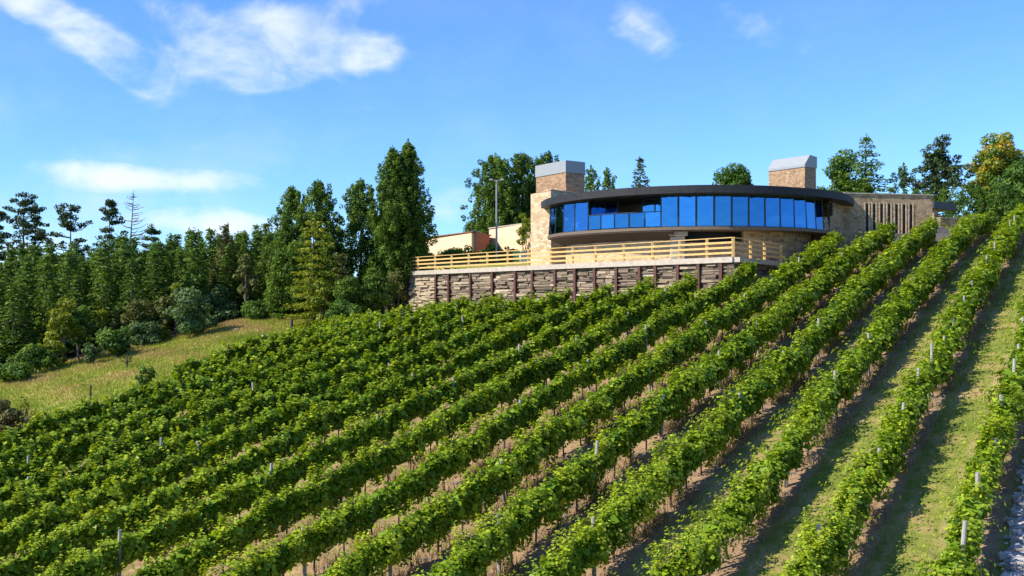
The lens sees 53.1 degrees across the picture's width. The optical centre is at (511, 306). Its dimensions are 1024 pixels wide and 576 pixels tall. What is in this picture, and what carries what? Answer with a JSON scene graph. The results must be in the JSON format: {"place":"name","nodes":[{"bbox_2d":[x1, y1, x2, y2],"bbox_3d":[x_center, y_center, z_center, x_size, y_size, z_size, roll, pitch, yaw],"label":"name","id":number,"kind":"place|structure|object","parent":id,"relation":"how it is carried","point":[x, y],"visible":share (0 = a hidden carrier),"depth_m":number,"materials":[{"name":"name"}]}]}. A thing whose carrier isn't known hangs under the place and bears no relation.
{"place":"outdoors","nodes":[
{"label":"outdoors","id":0,"kind":"place"},
{"bbox_2d":[0,233,1023,575],"bbox_3d":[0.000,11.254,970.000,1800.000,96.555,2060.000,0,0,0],"label":"hillside","id":1,"kind":"structure","parent":0,"point":[996,541],"depth_m":30.56,"materials":[{"name":"green plant"}]},
{"bbox_2d":[0,260,15,322],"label":"conifer","id":2,"kind":"object","parent":1,"relation":"on","point":[6,273],"visible":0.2,"depth_m":90.86,"materials":[{"name":"green plant"}]},
{"bbox_2d":[0,397,27,436],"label":"shrub","id":3,"kind":"object","parent":1,"relation":"on","point":[9,416],"visible":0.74,"depth_m":49.34,"materials":[{"name":"green plant"}]},
{"bbox_2d":[0,361,33,381],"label":"shrub","id":4,"kind":"object","parent":1,"relation":"on","point":[9,372],"visible":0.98,"depth_m":69.96,"materials":[{"name":"green plant"}]},
{"bbox_2d":[0,283,34,364],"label":"conifer","id":5,"kind":"object","parent":1,"relation":"on","point":[13,337],"visible":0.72,"depth_m":77.27,"materials":[{"name":"green plant"}]},
{"bbox_2d":[0,192,47,268],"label":"pine tree","id":6,"kind":"object","parent":1,"relation":"on","point":[23,203],"visible":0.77,"depth_m":115.55,"materials":[{"name":"green plant"}]},
{"bbox_2d":[9,281,39,354],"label":"conifer","id":7,"kind":"object","parent":1,"relation":"on","point":[21,285],"visible":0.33,"depth_m":79.76,"materials":[{"name":"green plant"}]},
{"bbox_2d":[17,254,44,338],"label":"conifer","id":8,"kind":"object","parent":1,"relation":"on","point":[27,279],"visible":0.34,"depth_m":85.02,"materials":[{"name":"green plant"}]},
{"bbox_2d":[6,343,56,373],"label":"shrub","id":9,"kind":"object","parent":1,"relation":"on","point":[37,356],"visible":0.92,"depth_m":72.50,"materials":[{"name":"green plant"}]},
{"bbox_2d":[1,203,66,256],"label":"pine tree","id":10,"kind":"object","parent":1,"relation":"on","point":[36,210],"visible":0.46,"depth_m":118.64,"materials":[{"name":"green plant"}]},
{"bbox_2d":[28,261,67,347],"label":"conifer","id":11,"kind":"object","parent":1,"relation":"on","point":[46,266],"visible":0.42,"depth_m":84.46,"materials":[{"name":"green plant"}]},
{"bbox_2d":[31,242,65,337],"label":"conifer","id":12,"kind":"object","parent":1,"relation":"on","point":[51,256],"visible":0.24,"depth_m":86.44,"materials":[{"name":"green plant"}]},
{"bbox_2d":[32,278,70,354],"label":"conifer","id":13,"kind":"object","parent":1,"relation":"on","point":[53,287],"visible":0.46,"depth_m":81.71,"materials":[{"name":"green plant"}]},
{"bbox_2d":[38,339,67,367],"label":"shrub","id":14,"kind":"object","parent":1,"relation":"on","point":[58,347],"visible":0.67,"depth_m":74.65,"materials":[{"name":"green plant"}]},
{"bbox_2d":[43,297,85,357],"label":"young tree","id":15,"kind":"object","parent":1,"relation":"on","point":[68,321],"visible":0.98,"depth_m":75.97,"materials":[{"name":"green plant"}]},
{"bbox_2d":[41,203,98,256],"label":"pine tree","id":16,"kind":"object","parent":1,"relation":"on","point":[65,216],"visible":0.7,"depth_m":115.77,"materials":[{"name":"green plant"}]},
{"bbox_2d":[55,250,94,348],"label":"conifer","id":17,"kind":"object","parent":1,"relation":"on","point":[69,265],"visible":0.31,"depth_m":84.47,"materials":[{"name":"green plant"}]},
{"bbox_2d":[61,275,97,354],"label":"conifer","id":18,"kind":"object","parent":1,"relation":"on","point":[76,293],"visible":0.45,"depth_m":81.53,"materials":[{"name":"green plant"}]},
{"bbox_2d":[69,305,94,360],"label":"young tree","id":19,"kind":"object","parent":1,"relation":"on","point":[81,315],"visible":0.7,"depth_m":77.55,"materials":[{"name":"green plant"}]},
{"bbox_2d":[85,255,121,330],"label":"conifer","id":20,"kind":"object","parent":1,"relation":"on","point":[102,261],"visible":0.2,"depth_m":86.57,"materials":[{"name":"green plant"}]},
{"bbox_2d":[89,308,117,337],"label":"young tree","id":21,"kind":"object","parent":1,"relation":"on","point":[102,321],"visible":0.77,"depth_m":82.99,"materials":[{"name":"green plant"}]},
{"bbox_2d":[87,199,127,255],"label":"pine tree","id":22,"kind":"object","parent":1,"relation":"on","point":[113,210],"visible":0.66,"depth_m":115.51,"materials":[{"name":"green plant"}]},
{"bbox_2d":[86,264,129,339],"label":"conifer","id":23,"kind":"object","parent":1,"relation":"on","point":[106,272],"visible":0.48,"depth_m":84.65,"materials":[{"name":"green plant"}]},
{"bbox_2d":[95,326,132,356],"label":"shrub","id":24,"kind":"object","parent":1,"relation":"on","point":[113,342],"visible":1,"depth_m":75.88,"materials":[{"name":"green plant"}]},
{"bbox_2d":[110,249,140,311],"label":"conifer","id":25,"kind":"object","parent":1,"relation":"on","point":[125,252],"visible":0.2,"depth_m":89.72,"materials":[{"name":"green plant"}]},
{"bbox_2d":[111,257,148,339],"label":"conifer","id":26,"kind":"object","parent":1,"relation":"on","point":[132,265],"visible":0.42,"depth_m":83.79,"materials":[{"name":"green plant"}]},
{"bbox_2d":[120,299,153,327],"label":"young tree","id":27,"kind":"object","parent":1,"relation":"on","point":[133,314],"visible":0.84,"depth_m":81.56,"materials":[{"name":"green plant"}]},
{"bbox_2d":[128,319,162,345],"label":"shrub","id":28,"kind":"object","parent":1,"relation":"on","point":[151,332],"visible":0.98,"depth_m":80.18,"materials":[{"name":"green plant"}]},
{"bbox_2d":[135,365,157,389],"bbox_3d":[-20.734,4.247,58.027,1.064,1.938,1.095,0,0,34],"label":"shrub","id":29,"kind":"object","parent":1,"relation":"on","point":[140,379],"visible":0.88,"depth_m":57.86,"materials":[{"name":"green plant"}]},
{"bbox_2d":[140,249,174,329],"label":"conifer","id":30,"kind":"object","parent":1,"relation":"on","point":[153,276],"visible":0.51,"depth_m":86.71,"materials":[{"name":"green plant"}]},
{"bbox_2d":[145,296,175,327],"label":"young tree","id":31,"kind":"object","parent":1,"relation":"on","point":[158,314],"visible":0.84,"depth_m":82.12,"materials":[{"name":"green plant"}]},
{"bbox_2d":[144,239,178,327],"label":"conifer","id":32,"kind":"object","parent":1,"relation":"on","point":[161,250],"visible":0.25,"depth_m":88.50,"materials":[{"name":"green plant"}]},
{"bbox_2d":[164,286,213,335],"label":"shrub","id":33,"kind":"object","parent":1,"relation":"on","point":[190,315],"visible":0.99,"depth_m":80.78,"materials":[{"name":"green plant"}]},
{"bbox_2d":[179,263,206,307],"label":"young tree","id":34,"kind":"object","parent":1,"relation":"on","point":[191,280],"visible":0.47,"depth_m":88.61,"materials":[{"name":"green plant"}]},
{"bbox_2d":[172,227,214,318],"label":"conifer","id":35,"kind":"object","parent":1,"relation":"on","point":[193,236],"visible":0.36,"depth_m":89.81,"materials":[{"name":"green plant"}]},
{"bbox_2d":[0,308,395,438],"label":"meadow grass","id":36,"kind":"structure","parent":1,"relation":"on","point":[247,325],"depth_m":71.02,"materials":[{"name":"plant"}]},
{"bbox_2d":[0,302,413,453],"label":"vine row","id":37,"kind":"object","parent":1,"relation":"on","point":[59,416],"visible":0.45,"depth_m":52.07,"materials":[{"name":"green plant"}]},
{"bbox_2d":[202,226,224,292],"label":"conifer","id":38,"kind":"object","parent":1,"relation":"on","point":[209,237],"visible":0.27,"depth_m":95.58,"materials":[{"name":"green plant"}]},
{"bbox_2d":[0,299,442,469],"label":"vine row","id":39,"kind":"object","parent":1,"relation":"on","point":[19,454],"visible":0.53,"depth_m":50.53,"materials":[{"name":"green plant"}]},
{"bbox_2d":[205,284,238,320],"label":"shrub","id":40,"kind":"object","parent":1,"relation":"on","point":[222,304],"visible":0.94,"depth_m":89.03,"materials":[{"name":"green plant"}]},
{"bbox_2d":[208,221,239,310],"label":"young tree","id":41,"kind":"object","parent":1,"relation":"on","point":[225,232],"visible":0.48,"depth_m":93.22,"materials":[{"name":"green plant"}]},
{"bbox_2d":[214,244,242,316],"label":"conifer","id":42,"kind":"object","parent":1,"relation":"on","point":[228,278],"visible":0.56,"depth_m":91.55,"materials":[{"name":"green plant"}]},
{"bbox_2d":[0,294,470,489],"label":"vine row","id":43,"kind":"object","parent":1,"relation":"on","point":[72,453],"visible":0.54,"depth_m":47.32,"materials":[{"name":"green plant"}]},
{"bbox_2d":[226,232,262,307],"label":"conifer","id":44,"kind":"object","parent":1,"relation":"on","point":[246,240],"visible":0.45,"depth_m":93.20,"materials":[{"name":"green plant"}]},
{"bbox_2d":[232,252,261,303],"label":"young tree","id":45,"kind":"object","parent":1,"relation":"on","point":[245,268],"visible":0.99,"depth_m":89.52,"materials":[{"name":"green plant"}]},
{"bbox_2d":[0,291,507,510],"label":"vine row","id":46,"kind":"object","parent":1,"relation":"on","point":[209,409],"visible":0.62,"depth_m":45.42,"materials":[{"name":"green plant"}]},
{"bbox_2d":[240,299,273,319],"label":"shrub","id":47,"kind":"object","parent":1,"relation":"on","point":[253,310],"visible":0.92,"depth_m":87.25,"materials":[{"name":"green plant"}]},
{"bbox_2d":[250,235,269,301],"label":"conifer","id":48,"kind":"object","parent":1,"relation":"on","point":[256,243],"visible":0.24,"depth_m":98.57,"materials":[{"name":"green plant"}]},
{"bbox_2d":[250,235,272,300],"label":"conifer","id":49,"kind":"object","parent":1,"relation":"on","point":[266,238],"visible":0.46,"depth_m":96.30,"materials":[{"name":"green plant"}]},
{"bbox_2d":[0,291,538,530],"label":"vine row","id":50,"kind":"object","parent":1,"relation":"on","point":[118,467],"visible":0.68,"depth_m":43.10,"materials":[{"name":"green plant"}]},
{"bbox_2d":[171,310,381,379],"bbox_3d":[-14.137,2.537,65.272,1.367,4.702,19.115,0,0,29],"label":"vine row","id":51,"kind":"object","parent":1,"relation":"on","point":[241,350],"visible":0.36,"depth_m":61.17,"materials":[{"name":"green plant"}]},
{"bbox_2d":[268,228,298,318],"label":"conifer tree","id":52,"kind":"object","parent":1,"relation":"on","point":[282,313],"visible":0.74,"depth_m":86.62,"materials":[{"name":"green plant"}]},
{"bbox_2d":[0,286,572,562],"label":"vine row","id":53,"kind":"object","parent":1,"relation":"on","point":[49,519],"visible":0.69,"depth_m":39.46,"materials":[{"name":"green plant"}]},
{"bbox_2d":[262,185,324,313],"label":"conifer tree","id":54,"kind":"object","parent":1,"relation":"on","point":[291,204],"visible":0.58,"depth_m":86.85,"materials":[{"name":"green plant"}]},
{"bbox_2d":[0,283,614,575],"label":"vine row","id":55,"kind":"object","parent":1,"relation":"on","point":[88,534],"visible":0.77,"depth_m":37.38,"materials":[{"name":"green plant"}]},
{"bbox_2d":[283,215,338,327],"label":"larch tree","id":56,"kind":"object","parent":1,"relation":"on","point":[312,280],"visible":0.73,"depth_m":81.61,"materials":[{"name":"green plant"}]},
{"bbox_2d":[286,179,349,319],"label":"conifer tree","id":57,"kind":"object","parent":1,"relation":"on","point":[322,213],"visible":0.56,"depth_m":86.21,"materials":[{"name":"green plant"}]},
{"bbox_2d":[305,279,334,323],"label":"shrub","id":58,"kind":"object","parent":1,"relation":"on","point":[323,288],"visible":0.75,"depth_m":80.16,"materials":[{"name":"green plant"}]},
{"bbox_2d":[325,298,361,318],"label":"shrub","id":59,"kind":"object","parent":1,"relation":"on","point":[343,307],"visible":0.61,"depth_m":78.72,"materials":[{"name":"green plant"}]},
{"bbox_2d":[328,252,360,303],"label":"larch tree","id":60,"kind":"object","parent":1,"relation":"on","point":[340,270],"visible":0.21,"depth_m":83.92,"materials":[{"name":"green plant"}]},
{"bbox_2d":[33,276,660,575],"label":"vine row","id":61,"kind":"object","parent":1,"relation":"on","point":[127,548],"visible":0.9,"depth_m":35.34,"materials":[{"name":"green plant"}]},
{"bbox_2d":[329,275,367,312],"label":"shrub","id":62,"kind":"object","parent":1,"relation":"on","point":[348,287],"visible":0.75,"depth_m":80.14,"materials":[{"name":"green plant"}]},
{"bbox_2d":[334,177,382,313],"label":"conifer tree","id":63,"kind":"object","parent":1,"relation":"on","point":[358,201],"visible":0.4,"depth_m":88.94,"materials":[{"name":"green plant"}]},
{"bbox_2d":[355,267,392,312],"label":"shrub","id":64,"kind":"object","parent":1,"relation":"on","point":[376,299],"visible":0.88,"depth_m":81.79,"materials":[{"name":"green plant"}]},
{"bbox_2d":[363,143,421,311],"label":"cypress tree","id":65,"kind":"object","parent":1,"relation":"on","point":[390,256],"visible":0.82,"depth_m":87.55,"materials":[{"name":"green plant"}]},
{"bbox_2d":[385,267,407,309],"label":"shrub","id":66,"kind":"object","parent":1,"relation":"on","point":[395,283],"visible":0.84,"depth_m":83.45,"materials":[{"name":"green plant"}]},
{"bbox_2d":[101,270,698,575],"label":"vine row","id":67,"kind":"object","parent":1,"relation":"on","point":[282,512],"visible":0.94,"depth_m":34.70,"materials":[{"name":"green plant"}]},
{"bbox_2d":[378,138,438,309],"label":"cypress tree","id":68,"kind":"object","parent":1,"relation":"on","point":[418,236],"visible":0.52,"depth_m":88.64,"materials":[{"name":"green plant"}]},
{"bbox_2d":[426,222,530,259],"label":"outbuilding","id":69,"kind":"structure","parent":1,"relation":"on","point":[508,236],"depth_m":102.48,"materials":[{"name":"paint"}]},
{"bbox_2d":[198,258,759,575],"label":"vine row","id":70,"kind":"object","parent":1,"relation":"on","point":[331,529],"visible":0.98,"depth_m":33.58,"materials":[{"name":"green plant"}]},
{"bbox_2d":[459,153,530,233],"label":"deciduous tree","id":71,"kind":"object","parent":1,"relation":"on","point":[486,194],"visible":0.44,"depth_m":111.99,"materials":[{"name":"green plant"}]},
{"bbox_2d":[474,152,539,226],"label":"conifer tree","id":72,"kind":"object","parent":1,"relation":"on","point":[519,161],"visible":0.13,"depth_m":114.41,"materials":[{"name":"green plant"}]},
{"bbox_2d":[516,213,530,250],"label":"shrub","id":73,"kind":"object","parent":1,"relation":"on","point":[525,224],"visible":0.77,"depth_m":98.52,"materials":[{"name":"green plant"}]},
{"bbox_2d":[25,230,1023,575],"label":"dry weeds","id":74,"kind":"object","parent":1,"relation":"on","point":[795,386],"visible":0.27,"depth_m":35.47,"materials":[{"name":"brown plant"}]},
{"bbox_2d":[288,230,846,575],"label":"vine row","id":75,"kind":"object","parent":1,"relation":"on","point":[430,525],"visible":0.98,"depth_m":33.57,"materials":[{"name":"green plant"}]},
{"bbox_2d":[406,257,784,311],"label":"retaining wall","id":76,"kind":"structure","parent":1,"relation":"on","point":[446,285],"depth_m":72.91,"materials":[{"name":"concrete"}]},
{"bbox_2d":[409,237,782,270],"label":"timber fence","id":77,"kind":"object","parent":76,"relation":"on","point":[679,250],"visible":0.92,"depth_m":69.12,"materials":[{"name":"beige wood"}]},
{"bbox_2d":[408,216,898,575],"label":"vine row","id":78,"kind":"object","parent":1,"relation":"on","point":[530,510],"visible":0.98,"depth_m":33.07,"materials":[{"name":"green plant"}]},
{"bbox_2d":[497,216,948,575],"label":"vine row","id":79,"kind":"object","parent":1,"relation":"on","point":[592,542],"visible":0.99,"depth_m":30.84,"materials":[{"name":"green plant"}]},
{"bbox_2d":[712,163,753,184],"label":"broadleaf tree","id":80,"kind":"object","parent":1,"relation":"on","point":[739,175],"visible":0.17,"depth_m":121.04,"materials":[{"name":"green plant"}]},
{"bbox_2d":[531,155,956,264],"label":"house","id":81,"kind":"structure","parent":1,"relation":"on","point":[791,209],"depth_m":70.95,"materials":[{"name":"stone"}]},
{"bbox_2d":[563,202,574,232],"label":"window","id":82,"kind":"structure","parent":81,"relation":"in","point":[568,208],"depth_m":73.11,"materials":[{"name":"blue glass"}]},
{"bbox_2d":[574,201,587,231],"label":"window","id":83,"kind":"structure","parent":81,"relation":"in","point":[581,207],"depth_m":72.03,"materials":[{"name":"blue glass"}]},
{"bbox_2d":[660,195,677,226],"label":"window","id":84,"kind":"structure","parent":81,"relation":"in","point":[668,203],"depth_m":68.24,"materials":[{"name":"blue glass"}]},
{"bbox_2d":[678,195,696,226],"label":"window","id":85,"kind":"structure","parent":81,"relation":"in","point":[686,203],"depth_m":67.95,"materials":[{"name":"blue glass"}]},
{"bbox_2d":[696,195,713,226],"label":"window","id":86,"kind":"structure","parent":81,"relation":"in","point":[704,203],"depth_m":67.78,"materials":[{"name":"blue glass"}]},
{"bbox_2d":[714,195,731,225],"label":"window","id":87,"kind":"structure","parent":81,"relation":"in","point":[722,203],"depth_m":67.75,"materials":[{"name":"blue glass"}]},
{"bbox_2d":[732,195,748,226],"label":"window","id":88,"kind":"structure","parent":81,"relation":"in","point":[740,203],"depth_m":67.86,"materials":[{"name":"blue glass"}]},
{"bbox_2d":[749,195,764,226],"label":"window","id":89,"kind":"structure","parent":81,"relation":"in","point":[756,202],"depth_m":68.06,"materials":[{"name":"blue glass"}]},
{"bbox_2d":[765,195,780,226],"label":"window","id":90,"kind":"structure","parent":81,"relation":"in","point":[772,203],"depth_m":68.38,"materials":[{"name":"blue glass"}]},
{"bbox_2d":[780,196,794,227],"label":"window","id":91,"kind":"structure","parent":81,"relation":"in","point":[786,202],"depth_m":68.81,"materials":[{"name":"blue glass"}]},
{"bbox_2d":[794,197,806,228],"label":"window","id":92,"kind":"structure","parent":81,"relation":"in","point":[799,202],"depth_m":69.37,"materials":[{"name":"blue glass"}]},
{"bbox_2d":[806,198,816,228],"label":"window","id":93,"kind":"structure","parent":81,"relation":"in","point":[810,203],"depth_m":70.09,"materials":[{"name":"blue glass"}]},
{"bbox_2d":[610,211,996,575],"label":"vine row","id":94,"kind":"object","parent":1,"relation":"on","point":[696,554],"visible":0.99,"depth_m":30.45,"materials":[{"name":"green plant"}]},
{"bbox_2d":[816,149,869,192],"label":"broadleaf tree","id":95,"kind":"object","parent":1,"relation":"on","point":[840,165],"visible":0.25,"depth_m":111.26,"materials":[{"name":"green plant"}]},
{"bbox_2d":[838,133,897,193],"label":"fir tree","id":96,"kind":"object","parent":1,"relation":"on","point":[867,186],"visible":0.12,"depth_m":103.66,"materials":[{"name":"green plant"}]},
{"bbox_2d":[762,203,1023,575],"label":"vine row","id":97,"kind":"object","parent":1,"relation":"on","point":[827,546],"visible":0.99,"depth_m":28.70,"materials":[{"name":"green plant"}]},
{"bbox_2d":[888,162,918,193],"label":"conifer tree","id":98,"kind":"object","parent":1,"relation":"on","point":[903,188],"visible":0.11,"depth_m":109.94,"materials":[{"name":"green plant"}]},
{"bbox_2d":[898,133,975,217],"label":"cedar tree","id":99,"kind":"object","parent":1,"relation":"on","point":[936,163],"visible":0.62,"depth_m":103.22,"materials":[{"name":"green plant"}]},
{"bbox_2d":[901,266,1023,575],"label":"vine row","id":100,"kind":"object","parent":1,"relation":"on","point":[982,471],"visible":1,"depth_m":25.06,"materials":[{"name":"green plant"}]},
{"bbox_2d":[942,182,985,217],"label":"hedge shrub","id":101,"kind":"object","parent":1,"relation":"on","point":[963,197],"visible":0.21,"depth_m":97.17,"materials":[{"name":"green plant"}]},
{"bbox_2d":[962,185,1004,233],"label":"hedge shrub","id":102,"kind":"object","parent":1,"relation":"on","point":[983,195],"visible":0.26,"depth_m":97.99,"materials":[{"name":"green plant"}]},
{"bbox_2d":[965,131,1023,214],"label":"broadleaf tree","id":103,"kind":"object","parent":1,"relation":"on","point":[1004,153],"visible":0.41,"depth_m":105.16,"materials":[{"name":"yellow plant"}]},
{"bbox_2d":[980,182,1021,233],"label":"hedge shrub","id":104,"kind":"object","parent":1,"relation":"on","point":[1003,188],"visible":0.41,"depth_m":96.97,"materials":[{"name":"green plant"}]},
{"bbox_2d":[984,158,1023,215],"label":"broadleaf tree","id":105,"kind":"object","parent":1,"relation":"on","point":[1014,173],"visible":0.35,"depth_m":100.17,"materials":[{"name":"green plant"}]},
{"bbox_2d":[0,0,1023,276],"label":"sky","id":106,"kind":"structure","parent":0,"point":[206,112],"materials":[{"name":"blue"}]},
{"bbox_2d":[997,454,1023,575],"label":"gravel path","id":107,"kind":"structure","parent":0,"point":[1019,555],"depth_m":23.28,"materials":[{"name":"grey gravel"}]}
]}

